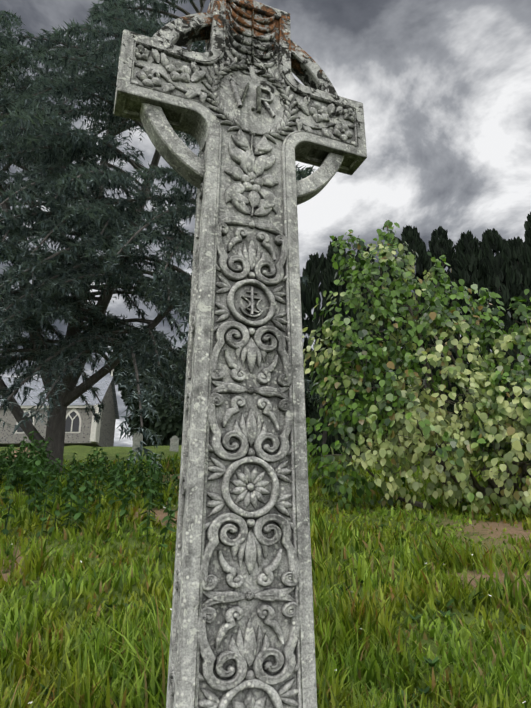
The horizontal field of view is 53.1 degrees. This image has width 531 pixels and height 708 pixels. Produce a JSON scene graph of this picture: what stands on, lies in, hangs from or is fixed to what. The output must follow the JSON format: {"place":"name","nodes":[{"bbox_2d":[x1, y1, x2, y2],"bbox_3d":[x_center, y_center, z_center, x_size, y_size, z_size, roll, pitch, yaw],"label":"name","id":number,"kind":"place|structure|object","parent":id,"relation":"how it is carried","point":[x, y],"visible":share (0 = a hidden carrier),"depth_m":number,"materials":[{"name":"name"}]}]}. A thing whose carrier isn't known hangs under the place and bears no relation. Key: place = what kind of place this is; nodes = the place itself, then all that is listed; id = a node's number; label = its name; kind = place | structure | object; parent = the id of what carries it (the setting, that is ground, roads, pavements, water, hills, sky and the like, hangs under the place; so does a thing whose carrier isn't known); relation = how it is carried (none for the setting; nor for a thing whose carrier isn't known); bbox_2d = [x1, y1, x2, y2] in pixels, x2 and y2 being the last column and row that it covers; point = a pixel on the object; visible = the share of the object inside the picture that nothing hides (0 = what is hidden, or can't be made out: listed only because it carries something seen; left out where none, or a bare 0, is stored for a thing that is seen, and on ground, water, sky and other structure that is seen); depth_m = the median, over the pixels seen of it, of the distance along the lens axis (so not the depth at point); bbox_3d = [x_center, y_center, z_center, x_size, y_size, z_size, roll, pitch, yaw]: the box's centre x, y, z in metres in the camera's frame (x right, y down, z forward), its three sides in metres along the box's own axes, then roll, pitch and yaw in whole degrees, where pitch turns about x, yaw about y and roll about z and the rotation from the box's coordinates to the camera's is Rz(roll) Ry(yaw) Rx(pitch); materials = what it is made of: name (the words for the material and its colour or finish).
{"place":"outdoors","nodes":[
{"label":"outdoors","id":0,"kind":"place"},
{"bbox_2d":[0,445,530,707],"bbox_3d":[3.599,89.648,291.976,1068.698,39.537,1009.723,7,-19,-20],"label":"ground","id":1,"kind":"structure","parent":0,"point":[81,451],"depth_m":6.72,"materials":[{"name":"green plant"}]},
{"bbox_2d":[6,447,36,460],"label":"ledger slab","id":2,"kind":"structure","parent":1,"relation":"on","point":[21,452],"depth_m":22.47,"materials":[{"name":"grey stone"}]},
{"bbox_2d":[0,369,118,446],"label":"chapel","id":3,"kind":"structure","parent":1,"relation":"on","point":[88,432],"depth_m":40.79,"materials":[{"name":"stone"}]},
{"bbox_2d":[132,432,142,451],"bbox_3d":[-7.333,5.124,30.447,0.550,1.250,0.100,1,-15,-5],"label":"gravestone","id":4,"kind":"object","parent":1,"relation":"on","point":[138,438],"visible":0.69,"depth_m":30.44,"materials":[{"name":"stone"}]},
{"bbox_2d":[0,0,321,472],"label":"cedar tree","id":5,"kind":"object","parent":1,"relation":"on","point":[56,144],"visible":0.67,"depth_m":15.83,"materials":[{"name":"green plant"}]},
{"bbox_2d":[170,436,178,451],"bbox_3d":[-5.138,5.125,29.954,0.500,1.030,0.100,-3,-21,9],"label":"gravestone","id":6,"kind":"object","parent":1,"relation":"on","point":[174,443],"visible":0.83,"depth_m":29.92,"materials":[{"name":"stone"}]},
{"bbox_2d":[109,338,334,446],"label":"yew trees","id":7,"kind":"object","parent":1,"relation":"on","point":[165,427],"visible":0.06,"depth_m":43.51,"materials":[{"name":"green plant"}]},
{"bbox_2d":[113,0,366,707],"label":"celtic cross","id":8,"kind":"object","parent":1,"relation":"on","point":[246,110],"visible":1,"depth_m":2.03,"materials":[{"name":"stone"}]},
{"bbox_2d":[0,431,530,707],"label":"nettle patch","id":9,"kind":"object","parent":1,"relation":"on","point":[39,467],"visible":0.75,"depth_m":9.14,"materials":[{"name":"green plant"}]},
{"bbox_2d":[28,496,525,706],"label":"daisy flowers","id":10,"kind":"object","parent":1,"relation":"on","point":[394,636],"visible":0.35,"depth_m":4.60,"materials":[{"name":"white plant"}]},
{"bbox_2d":[300,212,530,457],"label":"cypress hedge","id":11,"kind":"object","parent":1,"relation":"on","point":[504,273],"visible":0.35,"depth_m":26.00,"materials":[{"name":"green plant"}]},
{"bbox_2d":[302,220,530,518],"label":"lilac bush","id":12,"kind":"object","parent":1,"relation":"on","point":[471,442],"visible":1,"depth_m":10.41,"materials":[{"name":"green plant"}]},
{"bbox_2d":[0,0,530,446],"label":"sky","id":13,"kind":"structure","parent":0,"point":[443,87],"materials":[{"name":"grey"}]}
]}

